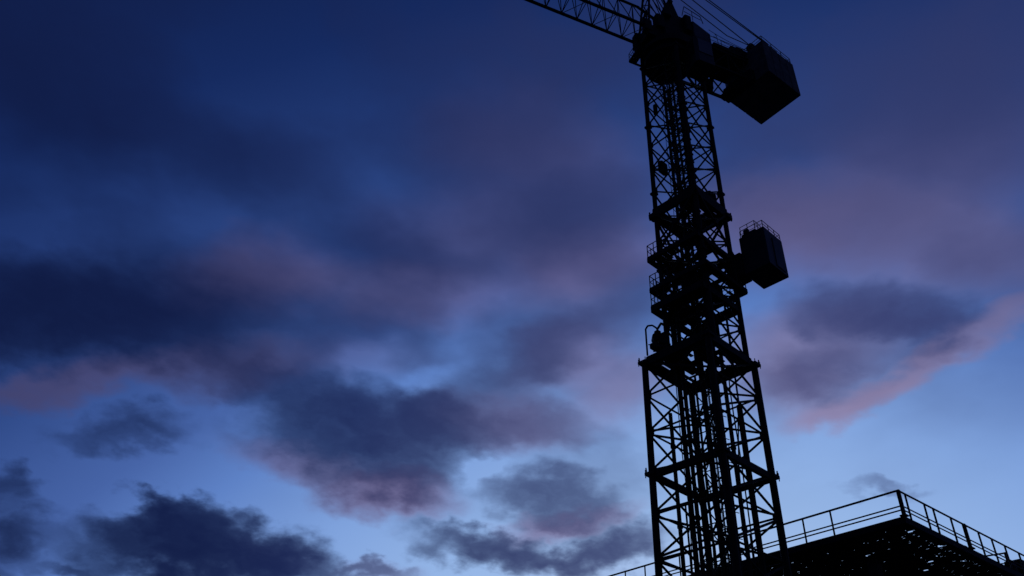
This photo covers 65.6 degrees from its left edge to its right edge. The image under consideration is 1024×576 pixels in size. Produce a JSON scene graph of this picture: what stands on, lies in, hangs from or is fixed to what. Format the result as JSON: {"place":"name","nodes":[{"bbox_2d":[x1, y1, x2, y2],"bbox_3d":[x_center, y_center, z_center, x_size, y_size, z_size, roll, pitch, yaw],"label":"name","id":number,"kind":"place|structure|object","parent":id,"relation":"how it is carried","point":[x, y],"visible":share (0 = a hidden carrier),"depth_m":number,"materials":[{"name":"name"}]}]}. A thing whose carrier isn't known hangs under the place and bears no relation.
{"place":"outdoors","nodes":[
{"label":"outdoors","id":0,"kind":"place"},
{"bbox_2d":[0,0,1023,575],"label":"sky","id":1,"kind":"structure","parent":0,"point":[287,287],"materials":[{"name":"blue"}]},
{"bbox_2d":[687,516,1023,575],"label":"unfinished building","id":2,"kind":"structure","parent":0,"point":[886,548],"depth_m":36.21,"materials":[{"name":"paint"}]},
{"bbox_2d":[609,489,1023,575],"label":"guard railing","id":3,"kind":"object","parent":2,"relation":"on","point":[968,540],"visible":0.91,"depth_m":35.41,"materials":[{"name":"metal"}]},
{"bbox_2d":[986,552,1010,567],"bbox_3d":[23.328,13.346,38.366,1.251,1.000,0.511,-7,-38,13],"label":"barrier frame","id":4,"kind":"object","parent":2,"relation":"on","point":[1005,555],"visible":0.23,"depth_m":38.28,"materials":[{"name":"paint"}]},
{"bbox_2d":[1012,559,1023,573],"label":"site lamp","id":5,"kind":"object","parent":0,"point":[1019,562],"visible":0.44,"depth_m":38.95,"materials":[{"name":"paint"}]},
{"bbox_3d":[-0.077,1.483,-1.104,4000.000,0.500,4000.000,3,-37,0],"label":"ground","id":6,"kind":"structure","parent":0,"visible":0},
{"bbox_2d":[525,0,800,575],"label":"tower crane","id":7,"kind":"object","parent":6,"relation":"on","point":[672,48],"visible":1,"depth_m":26.14,"materials":[{"name":"paint"}]}
]}

